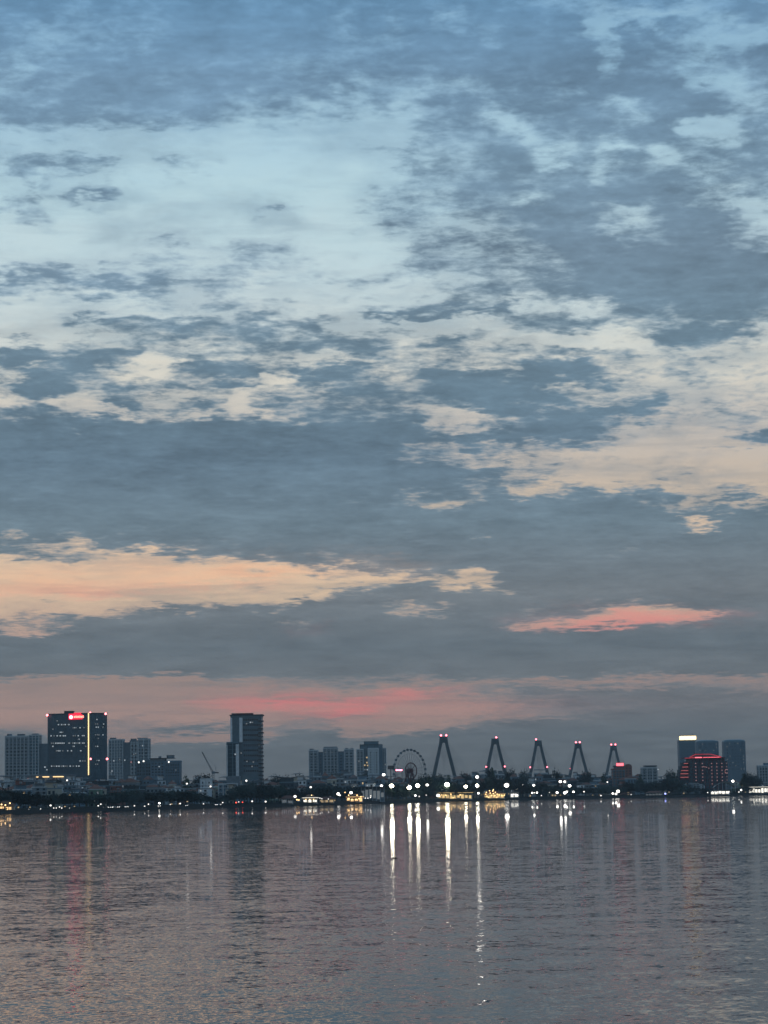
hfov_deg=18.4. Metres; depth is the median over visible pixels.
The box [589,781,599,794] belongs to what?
town house
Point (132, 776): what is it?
town house
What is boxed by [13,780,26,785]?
town house
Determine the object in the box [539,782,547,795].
tree
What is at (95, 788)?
town house
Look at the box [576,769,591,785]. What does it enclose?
tree
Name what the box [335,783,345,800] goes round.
town house
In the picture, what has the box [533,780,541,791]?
tree
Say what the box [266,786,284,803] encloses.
tree
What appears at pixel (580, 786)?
town house
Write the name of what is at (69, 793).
tree
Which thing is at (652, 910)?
lake water
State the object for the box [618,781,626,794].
town house
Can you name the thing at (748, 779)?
tree
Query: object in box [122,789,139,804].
tree
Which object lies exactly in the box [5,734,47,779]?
apartment tower
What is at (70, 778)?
town house
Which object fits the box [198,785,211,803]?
town house
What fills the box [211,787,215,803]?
town house
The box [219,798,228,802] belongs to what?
tree
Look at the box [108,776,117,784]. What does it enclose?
town house
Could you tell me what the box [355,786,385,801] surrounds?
exhibition hall
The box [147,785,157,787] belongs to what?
town house
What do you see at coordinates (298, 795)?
tree
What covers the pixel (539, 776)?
town house
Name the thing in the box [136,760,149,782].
office block
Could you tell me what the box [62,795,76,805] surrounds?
tree
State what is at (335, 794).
tree
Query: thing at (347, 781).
town house
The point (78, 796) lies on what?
tree
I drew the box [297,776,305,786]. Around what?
town house
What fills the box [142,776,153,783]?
town house
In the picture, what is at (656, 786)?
tree
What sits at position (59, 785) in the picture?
town house
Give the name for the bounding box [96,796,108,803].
tree
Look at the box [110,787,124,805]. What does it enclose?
town house
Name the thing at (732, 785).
arched tent
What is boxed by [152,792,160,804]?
tree
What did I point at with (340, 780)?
town house
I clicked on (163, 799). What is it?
tree
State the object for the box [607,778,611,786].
town house
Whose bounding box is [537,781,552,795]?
town house
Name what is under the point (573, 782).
town house
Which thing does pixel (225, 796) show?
tree
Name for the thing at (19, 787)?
town house
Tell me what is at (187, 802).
town house
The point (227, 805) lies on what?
embankment wall
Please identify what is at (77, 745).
office tower
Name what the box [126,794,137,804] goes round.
tree
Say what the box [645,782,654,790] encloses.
tree
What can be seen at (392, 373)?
sky
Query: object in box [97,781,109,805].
town house
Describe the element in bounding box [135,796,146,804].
tree
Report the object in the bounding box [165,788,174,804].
town house
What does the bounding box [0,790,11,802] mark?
tree
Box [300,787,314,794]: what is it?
tree
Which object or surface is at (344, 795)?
tree
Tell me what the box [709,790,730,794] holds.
event hall
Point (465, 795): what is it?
restaurant
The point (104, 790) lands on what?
town house
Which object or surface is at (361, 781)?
town house
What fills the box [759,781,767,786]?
town house
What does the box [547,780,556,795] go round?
town house
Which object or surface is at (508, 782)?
tree
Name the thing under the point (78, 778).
town house
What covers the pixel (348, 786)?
town house
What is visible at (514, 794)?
kiosk
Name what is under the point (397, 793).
tree
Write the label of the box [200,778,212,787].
apartment block
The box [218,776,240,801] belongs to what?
apartment block
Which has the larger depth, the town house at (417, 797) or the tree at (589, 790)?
the tree at (589, 790)
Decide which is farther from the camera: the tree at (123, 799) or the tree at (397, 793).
the tree at (397, 793)
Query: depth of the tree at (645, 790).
2387.09 m
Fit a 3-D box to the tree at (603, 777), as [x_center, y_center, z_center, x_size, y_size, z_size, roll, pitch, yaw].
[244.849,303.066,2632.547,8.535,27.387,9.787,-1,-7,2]
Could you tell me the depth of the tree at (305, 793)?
1794.56 m
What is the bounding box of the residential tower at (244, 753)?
[226,713,263,785]
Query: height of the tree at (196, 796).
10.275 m
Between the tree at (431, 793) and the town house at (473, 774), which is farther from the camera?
the town house at (473, 774)
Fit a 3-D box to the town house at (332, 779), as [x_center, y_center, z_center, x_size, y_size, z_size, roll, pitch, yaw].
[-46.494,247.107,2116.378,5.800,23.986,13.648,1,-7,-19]
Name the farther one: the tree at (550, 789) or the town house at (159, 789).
the tree at (550, 789)
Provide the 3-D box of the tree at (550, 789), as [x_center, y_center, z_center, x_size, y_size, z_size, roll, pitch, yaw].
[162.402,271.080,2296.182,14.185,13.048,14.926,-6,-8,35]
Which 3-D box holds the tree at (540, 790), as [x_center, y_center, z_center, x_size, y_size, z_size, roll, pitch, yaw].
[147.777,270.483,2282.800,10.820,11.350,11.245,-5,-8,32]
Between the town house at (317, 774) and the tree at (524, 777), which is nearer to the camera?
the town house at (317, 774)
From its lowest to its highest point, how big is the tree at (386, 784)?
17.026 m
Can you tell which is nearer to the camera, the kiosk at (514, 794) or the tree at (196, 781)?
the tree at (196, 781)
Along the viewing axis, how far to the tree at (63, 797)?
1457.88 m
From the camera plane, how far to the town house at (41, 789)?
1530.98 m
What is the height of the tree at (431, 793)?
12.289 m
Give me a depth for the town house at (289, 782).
2034.86 m
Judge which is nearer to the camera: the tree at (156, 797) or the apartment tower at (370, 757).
the tree at (156, 797)
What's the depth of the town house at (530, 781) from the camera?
2483.48 m
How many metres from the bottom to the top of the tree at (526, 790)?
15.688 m
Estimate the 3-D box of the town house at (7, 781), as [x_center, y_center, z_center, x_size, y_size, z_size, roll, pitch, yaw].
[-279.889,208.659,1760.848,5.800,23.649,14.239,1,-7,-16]
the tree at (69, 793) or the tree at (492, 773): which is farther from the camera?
the tree at (492, 773)
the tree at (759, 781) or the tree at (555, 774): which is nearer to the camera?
the tree at (759, 781)
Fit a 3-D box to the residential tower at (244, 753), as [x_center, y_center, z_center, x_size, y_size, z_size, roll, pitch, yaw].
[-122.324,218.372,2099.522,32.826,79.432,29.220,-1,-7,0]
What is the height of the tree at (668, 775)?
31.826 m
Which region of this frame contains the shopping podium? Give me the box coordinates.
[26,774,75,782]
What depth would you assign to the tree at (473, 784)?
2229.42 m
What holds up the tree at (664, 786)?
on the ground
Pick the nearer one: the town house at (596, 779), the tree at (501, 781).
the tree at (501, 781)
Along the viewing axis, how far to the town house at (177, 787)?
1895.72 m
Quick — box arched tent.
[714,782,735,791]
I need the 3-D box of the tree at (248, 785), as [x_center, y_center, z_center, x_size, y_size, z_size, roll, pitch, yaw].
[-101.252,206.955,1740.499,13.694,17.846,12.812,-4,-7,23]
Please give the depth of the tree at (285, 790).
1720.64 m
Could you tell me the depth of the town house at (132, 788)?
1685.97 m
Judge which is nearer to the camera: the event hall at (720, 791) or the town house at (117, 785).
the town house at (117, 785)
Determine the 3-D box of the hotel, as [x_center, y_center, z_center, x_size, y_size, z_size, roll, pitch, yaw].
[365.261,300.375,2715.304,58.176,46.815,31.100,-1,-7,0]
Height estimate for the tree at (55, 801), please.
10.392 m
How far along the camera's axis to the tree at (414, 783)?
2104.73 m
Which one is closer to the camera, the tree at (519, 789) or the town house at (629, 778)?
the tree at (519, 789)
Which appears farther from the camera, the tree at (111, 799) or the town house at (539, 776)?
the town house at (539, 776)
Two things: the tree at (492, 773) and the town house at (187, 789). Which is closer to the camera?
the town house at (187, 789)
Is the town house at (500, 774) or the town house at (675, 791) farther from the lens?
the town house at (500, 774)
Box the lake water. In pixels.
[0,795,767,1023]
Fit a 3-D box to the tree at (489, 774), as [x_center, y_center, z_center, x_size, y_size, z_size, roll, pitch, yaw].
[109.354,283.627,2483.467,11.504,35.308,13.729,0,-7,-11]
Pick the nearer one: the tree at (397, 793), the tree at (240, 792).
the tree at (240, 792)
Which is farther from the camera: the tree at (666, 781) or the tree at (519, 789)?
the tree at (666, 781)
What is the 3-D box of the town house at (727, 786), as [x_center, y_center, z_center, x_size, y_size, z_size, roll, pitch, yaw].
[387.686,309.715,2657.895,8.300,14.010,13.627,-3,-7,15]
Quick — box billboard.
[388,766,393,781]
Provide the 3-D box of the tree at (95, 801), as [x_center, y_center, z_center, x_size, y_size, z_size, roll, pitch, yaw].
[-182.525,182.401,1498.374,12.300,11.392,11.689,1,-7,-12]
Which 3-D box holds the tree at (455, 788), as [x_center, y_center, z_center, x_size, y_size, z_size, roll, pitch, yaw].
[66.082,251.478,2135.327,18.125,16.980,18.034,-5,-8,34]
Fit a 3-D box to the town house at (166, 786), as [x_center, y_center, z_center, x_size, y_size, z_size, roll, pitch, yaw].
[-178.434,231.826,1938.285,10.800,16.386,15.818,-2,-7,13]
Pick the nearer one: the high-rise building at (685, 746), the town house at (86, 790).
the town house at (86, 790)
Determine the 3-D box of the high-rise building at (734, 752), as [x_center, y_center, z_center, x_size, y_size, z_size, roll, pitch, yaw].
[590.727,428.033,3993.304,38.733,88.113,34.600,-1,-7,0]
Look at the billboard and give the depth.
2585.20 m
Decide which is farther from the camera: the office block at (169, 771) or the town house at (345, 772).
the town house at (345, 772)
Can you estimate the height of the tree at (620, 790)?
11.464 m
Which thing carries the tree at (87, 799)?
on the ground
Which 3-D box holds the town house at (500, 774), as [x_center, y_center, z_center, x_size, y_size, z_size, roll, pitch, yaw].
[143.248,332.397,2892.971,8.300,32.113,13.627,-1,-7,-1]
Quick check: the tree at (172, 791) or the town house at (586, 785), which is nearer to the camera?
the tree at (172, 791)
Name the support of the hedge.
on the ground
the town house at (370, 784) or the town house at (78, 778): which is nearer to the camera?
the town house at (370, 784)
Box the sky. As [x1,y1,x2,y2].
[0,0,767,783]
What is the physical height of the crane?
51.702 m
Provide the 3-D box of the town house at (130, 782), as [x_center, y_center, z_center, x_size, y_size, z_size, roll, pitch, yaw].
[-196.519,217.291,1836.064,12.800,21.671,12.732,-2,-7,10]
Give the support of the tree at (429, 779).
on the ground
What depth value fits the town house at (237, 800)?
1794.97 m
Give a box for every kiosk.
[280,795,294,803]
[319,797,334,802]
[510,792,519,798]
[645,791,663,794]
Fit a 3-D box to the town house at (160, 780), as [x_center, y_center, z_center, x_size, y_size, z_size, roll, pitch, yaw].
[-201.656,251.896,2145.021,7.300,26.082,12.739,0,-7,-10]
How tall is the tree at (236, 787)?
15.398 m
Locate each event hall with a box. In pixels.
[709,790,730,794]
[748,787,767,792]
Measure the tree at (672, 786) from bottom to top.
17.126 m
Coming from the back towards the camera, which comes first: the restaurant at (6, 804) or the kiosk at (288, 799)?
the kiosk at (288, 799)
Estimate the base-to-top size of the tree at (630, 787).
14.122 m
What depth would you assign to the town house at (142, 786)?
1896.30 m
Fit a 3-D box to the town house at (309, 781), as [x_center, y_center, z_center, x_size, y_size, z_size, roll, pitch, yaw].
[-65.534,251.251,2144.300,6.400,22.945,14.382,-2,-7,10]
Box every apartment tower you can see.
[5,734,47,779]
[108,738,150,779]
[309,747,353,778]
[356,741,386,777]
[624,764,631,776]
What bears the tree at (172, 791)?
on the ground
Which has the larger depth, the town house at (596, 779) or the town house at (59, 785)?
the town house at (596, 779)
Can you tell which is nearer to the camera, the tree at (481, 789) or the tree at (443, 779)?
the tree at (443, 779)
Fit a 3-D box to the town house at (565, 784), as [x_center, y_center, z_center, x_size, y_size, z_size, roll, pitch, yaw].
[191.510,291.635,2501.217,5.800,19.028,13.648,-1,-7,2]
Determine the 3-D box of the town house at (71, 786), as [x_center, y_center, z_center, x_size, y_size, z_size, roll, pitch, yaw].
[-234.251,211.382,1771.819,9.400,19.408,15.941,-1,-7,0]
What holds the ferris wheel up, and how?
on the ground
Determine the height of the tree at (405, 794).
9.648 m
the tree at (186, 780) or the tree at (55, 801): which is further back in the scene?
the tree at (186, 780)
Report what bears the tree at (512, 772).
on the ground
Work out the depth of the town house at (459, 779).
2526.06 m
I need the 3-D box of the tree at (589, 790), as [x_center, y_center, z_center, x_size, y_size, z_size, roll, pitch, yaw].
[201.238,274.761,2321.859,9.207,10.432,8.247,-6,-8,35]
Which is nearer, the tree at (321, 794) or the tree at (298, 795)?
the tree at (298, 795)
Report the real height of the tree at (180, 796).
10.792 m
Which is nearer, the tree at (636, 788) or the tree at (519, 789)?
the tree at (519, 789)
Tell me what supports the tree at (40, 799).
on the ground
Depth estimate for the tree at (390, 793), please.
2009.36 m
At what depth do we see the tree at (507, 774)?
2581.74 m
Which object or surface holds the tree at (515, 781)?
on the ground
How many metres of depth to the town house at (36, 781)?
1689.61 m
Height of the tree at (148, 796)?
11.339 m
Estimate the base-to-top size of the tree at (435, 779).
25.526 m
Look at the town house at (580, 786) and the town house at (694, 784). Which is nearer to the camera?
the town house at (580, 786)
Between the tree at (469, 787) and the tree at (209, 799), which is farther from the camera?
the tree at (469, 787)
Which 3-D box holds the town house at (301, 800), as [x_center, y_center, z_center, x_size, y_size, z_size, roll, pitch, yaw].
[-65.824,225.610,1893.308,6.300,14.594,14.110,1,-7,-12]
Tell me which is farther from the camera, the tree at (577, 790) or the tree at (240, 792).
the tree at (577, 790)
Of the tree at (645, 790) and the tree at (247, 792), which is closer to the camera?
the tree at (247, 792)
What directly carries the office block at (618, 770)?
on the ground
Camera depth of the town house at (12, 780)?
1900.02 m
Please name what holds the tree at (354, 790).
on the ground
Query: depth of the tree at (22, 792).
1391.56 m
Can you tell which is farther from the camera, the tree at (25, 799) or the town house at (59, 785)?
the town house at (59, 785)
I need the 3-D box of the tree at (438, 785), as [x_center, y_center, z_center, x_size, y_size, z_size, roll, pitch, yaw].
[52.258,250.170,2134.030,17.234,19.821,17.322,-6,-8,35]
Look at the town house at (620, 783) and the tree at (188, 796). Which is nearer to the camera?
the tree at (188, 796)
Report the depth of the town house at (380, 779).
2263.36 m
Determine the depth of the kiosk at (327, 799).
1786.50 m
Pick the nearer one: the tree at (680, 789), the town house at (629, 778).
the tree at (680, 789)
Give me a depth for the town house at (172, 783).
1954.80 m
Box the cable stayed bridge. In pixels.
[415,734,633,778]
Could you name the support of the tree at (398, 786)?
on the ground
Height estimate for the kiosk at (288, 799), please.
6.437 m
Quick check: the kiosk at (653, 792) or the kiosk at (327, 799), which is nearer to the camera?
the kiosk at (327, 799)
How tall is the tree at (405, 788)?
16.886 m
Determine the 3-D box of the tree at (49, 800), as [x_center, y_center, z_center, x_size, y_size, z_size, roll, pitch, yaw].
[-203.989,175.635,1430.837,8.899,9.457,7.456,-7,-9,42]
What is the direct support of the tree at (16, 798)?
on the ground
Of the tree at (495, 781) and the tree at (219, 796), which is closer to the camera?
the tree at (219, 796)
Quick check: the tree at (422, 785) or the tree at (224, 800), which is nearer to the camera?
the tree at (224, 800)
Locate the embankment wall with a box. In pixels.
[0,792,767,813]
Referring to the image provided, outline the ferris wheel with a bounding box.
[392,748,426,783]
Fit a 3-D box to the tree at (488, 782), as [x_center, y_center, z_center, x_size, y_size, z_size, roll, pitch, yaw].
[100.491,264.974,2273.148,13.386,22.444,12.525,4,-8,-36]
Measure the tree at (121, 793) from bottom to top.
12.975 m
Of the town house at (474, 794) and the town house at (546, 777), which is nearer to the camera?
the town house at (474, 794)
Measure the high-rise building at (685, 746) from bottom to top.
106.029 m
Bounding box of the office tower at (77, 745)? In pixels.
[46,711,107,780]
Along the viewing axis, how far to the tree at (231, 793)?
1681.15 m
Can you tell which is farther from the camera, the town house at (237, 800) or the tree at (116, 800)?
the town house at (237, 800)
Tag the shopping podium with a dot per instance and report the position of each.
(48, 777)
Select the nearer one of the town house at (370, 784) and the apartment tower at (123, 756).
the town house at (370, 784)
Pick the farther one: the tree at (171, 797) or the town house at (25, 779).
the town house at (25, 779)
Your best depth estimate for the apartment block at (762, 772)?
2732.81 m
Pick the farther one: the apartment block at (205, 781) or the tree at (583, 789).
the tree at (583, 789)
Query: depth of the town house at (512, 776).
2550.13 m
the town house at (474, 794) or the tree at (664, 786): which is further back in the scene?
the tree at (664, 786)
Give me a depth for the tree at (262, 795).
1700.56 m
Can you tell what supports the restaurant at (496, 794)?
on the ground
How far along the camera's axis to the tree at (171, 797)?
1599.82 m
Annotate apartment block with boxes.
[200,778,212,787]
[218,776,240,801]
[640,765,658,783]
[756,763,767,782]
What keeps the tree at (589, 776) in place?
on the ground
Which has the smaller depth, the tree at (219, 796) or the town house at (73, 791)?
the town house at (73, 791)
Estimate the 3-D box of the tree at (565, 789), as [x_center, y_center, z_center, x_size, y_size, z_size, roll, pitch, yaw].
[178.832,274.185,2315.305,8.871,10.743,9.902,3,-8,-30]
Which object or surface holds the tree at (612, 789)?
on the ground
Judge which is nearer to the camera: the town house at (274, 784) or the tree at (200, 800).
the tree at (200, 800)
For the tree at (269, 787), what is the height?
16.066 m
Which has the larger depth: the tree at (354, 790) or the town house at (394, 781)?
the town house at (394, 781)
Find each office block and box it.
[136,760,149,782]
[149,755,181,784]
[611,763,625,794]
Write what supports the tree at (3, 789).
on the ground
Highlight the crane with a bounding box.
[202,752,218,777]
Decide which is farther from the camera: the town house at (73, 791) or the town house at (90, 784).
the town house at (90, 784)
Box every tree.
[0,788,11,797]
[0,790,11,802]
[8,791,22,803]
[12,789,29,807]
[20,792,33,807]
[23,792,36,806]
[26,798,38,805]
[33,795,47,805]
[42,795,54,806]
[48,794,62,806]
[59,793,67,804]
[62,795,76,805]
[66,790,75,806]
[74,793,85,804]
[81,795,94,805]
[90,793,103,805]
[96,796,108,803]
[103,789,119,805]
[106,795,115,805]
[110,796,121,805]
[115,790,134,805]
[118,792,130,805]
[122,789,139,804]
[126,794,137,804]
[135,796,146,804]
[139,791,155,804]
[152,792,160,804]
[156,792,168,804]
[162,789,178,804]
[164,793,176,803]
[173,793,184,803]
[179,791,194,801]
[183,774,189,787]
[187,792,203,802]
[189,775,200,787]
[192,796,206,803]
[202,795,211,803]
[213,793,225,799]
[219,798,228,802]
[223,793,232,802]
[227,790,237,802]
[228,785,238,799]
[230,785,249,802]
[240,782,254,802]
[240,784,257,802]
[240,786,251,801]
[253,783,268,802]
[261,783,275,801]
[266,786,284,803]
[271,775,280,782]
[274,786,288,801]
[276,786,294,799]
[295,790,303,802]
[298,786,309,798]
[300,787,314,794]
[314,786,329,797]
[321,786,334,796]
[332,787,341,798]
[337,788,349,800]
[346,785,358,794]
[383,782,390,799]
[385,788,395,796]
[394,782,403,798]
[395,791,403,797]
[401,784,414,798]
[401,790,409,797]
[410,778,420,797]
[413,777,426,798]
[416,789,423,796]
[424,776,432,797]
[425,787,435,799]
[431,773,440,797]
[433,781,449,793]
[436,775,449,792]
[449,781,464,797]
[462,781,472,791]
[471,781,477,791]
[476,779,486,797]
[482,777,494,790]
[484,766,493,779]
[488,767,495,778]
[490,777,500,790]
[496,777,507,791]
[504,769,510,779]
[504,777,512,791]
[508,766,517,784]
[510,777,520,790]
[513,781,532,797]
[519,769,529,796]
[521,782,531,797]
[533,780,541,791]
[534,787,542,793]
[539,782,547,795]
[543,786,559,795]
[551,768,559,783]
[562,787,570,795]
[574,788,580,796]
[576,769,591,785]
[580,787,587,793]
[586,768,593,780]
[587,787,592,795]
[596,788,605,793]
[601,773,607,783]
[607,786,617,792]
[615,786,624,793]
[628,783,634,795]
[634,786,640,792]
[641,786,649,792]
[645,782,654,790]
[650,781,662,790]
[660,778,670,790]
[660,782,667,794]
[663,767,677,779]
[666,781,675,794]
[677,786,688,792]
[739,773,747,792]
[742,771,756,786]
[750,773,763,786]
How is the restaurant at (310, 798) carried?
on the ground
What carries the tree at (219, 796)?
on the ground
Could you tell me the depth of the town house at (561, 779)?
2578.58 m
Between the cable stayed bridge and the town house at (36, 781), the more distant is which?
the cable stayed bridge
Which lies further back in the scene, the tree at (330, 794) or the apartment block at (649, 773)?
the apartment block at (649, 773)
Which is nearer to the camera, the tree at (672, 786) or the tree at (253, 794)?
the tree at (253, 794)
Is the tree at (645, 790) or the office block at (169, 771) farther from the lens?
the tree at (645, 790)
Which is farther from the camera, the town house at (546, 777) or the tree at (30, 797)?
the town house at (546, 777)
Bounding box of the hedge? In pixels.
[0,792,760,809]
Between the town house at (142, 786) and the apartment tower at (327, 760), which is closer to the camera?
the town house at (142, 786)
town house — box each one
[3,777,12,787]
[10,777,14,785]
[12,785,31,807]
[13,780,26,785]
[19,775,32,779]
[23,780,40,786]
[31,784,46,807]
[44,782,61,806]
[57,783,64,806]
[62,789,84,806]
[63,781,78,791]
[65,776,77,784]
[76,777,82,787]
[79,785,89,805]
[80,778,89,787]
[85,782,93,788]
[89,784,102,805]
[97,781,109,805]
[101,786,106,805]
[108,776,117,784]
[110,780,120,790]
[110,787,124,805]
[121,778,139,788]
[122,786,144,804]
[127,775,139,780]
[139,781,145,803]
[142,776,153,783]
[146,784,163,804]
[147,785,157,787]
[157,776,165,786]
[161,785,173,804]
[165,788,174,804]
[168,780,176,787]
[174,785,183,803]
[181,785,195,790]
[186,789,197,803]
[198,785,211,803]
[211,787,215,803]
[225,784,235,802]
[236,796,252,802]
[263,782,278,786]
[266,798,277,801]
[279,777,298,801]
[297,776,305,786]
[297,785,305,801]
[307,777,315,788]
[309,780,326,800]
[313,772,321,779]
[327,775,336,785]
[335,775,343,785]
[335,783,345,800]
[340,775,350,784]
[341,782,354,791]
[342,770,351,778]
[357,775,369,786]
[365,780,374,786]
[375,776,384,785]
[389,779,399,798]
[415,787,426,798]
[452,776,464,783]
[471,772,479,779]
[472,782,480,797]
[498,771,504,778]
[510,774,517,791]
[527,778,535,796]
[536,773,542,793]
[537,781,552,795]
[542,775,555,783]
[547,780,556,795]
[559,774,566,795]
[562,779,567,795]
[568,778,576,795]
[573,772,578,777]
[577,785,584,795]
[580,782,591,795]
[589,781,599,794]
[591,777,601,783]
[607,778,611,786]
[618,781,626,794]
[624,775,635,794]
[668,789,681,793]
[688,782,699,793]
[725,782,733,789]
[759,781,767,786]
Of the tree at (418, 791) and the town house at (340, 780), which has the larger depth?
the town house at (340, 780)
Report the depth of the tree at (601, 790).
2345.21 m
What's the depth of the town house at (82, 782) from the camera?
2045.75 m
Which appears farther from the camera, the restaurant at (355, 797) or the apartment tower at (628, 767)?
the apartment tower at (628, 767)
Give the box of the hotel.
[676,753,727,793]
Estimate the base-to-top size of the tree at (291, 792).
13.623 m
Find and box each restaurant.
[0,801,16,809]
[303,794,318,803]
[346,794,363,802]
[438,792,472,799]
[484,789,505,798]
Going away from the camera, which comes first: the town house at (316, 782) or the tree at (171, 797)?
the tree at (171, 797)
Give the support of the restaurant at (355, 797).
on the ground
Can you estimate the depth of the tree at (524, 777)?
2604.05 m
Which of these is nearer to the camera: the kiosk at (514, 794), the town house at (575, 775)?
the kiosk at (514, 794)
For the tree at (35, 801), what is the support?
on the ground
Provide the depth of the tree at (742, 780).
2532.13 m
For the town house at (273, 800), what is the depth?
1846.01 m
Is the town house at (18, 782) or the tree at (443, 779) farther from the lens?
the tree at (443, 779)
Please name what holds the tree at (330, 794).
on the ground
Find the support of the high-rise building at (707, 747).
on the ground
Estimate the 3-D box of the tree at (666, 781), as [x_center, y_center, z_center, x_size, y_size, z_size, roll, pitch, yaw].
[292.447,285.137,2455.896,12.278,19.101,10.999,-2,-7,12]
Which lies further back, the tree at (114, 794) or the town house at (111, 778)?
the town house at (111, 778)
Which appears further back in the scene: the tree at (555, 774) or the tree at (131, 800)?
the tree at (555, 774)
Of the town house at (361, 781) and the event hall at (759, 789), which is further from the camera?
the event hall at (759, 789)
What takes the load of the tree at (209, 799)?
on the ground
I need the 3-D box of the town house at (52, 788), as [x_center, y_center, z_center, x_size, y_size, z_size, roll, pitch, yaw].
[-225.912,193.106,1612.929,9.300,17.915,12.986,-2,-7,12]

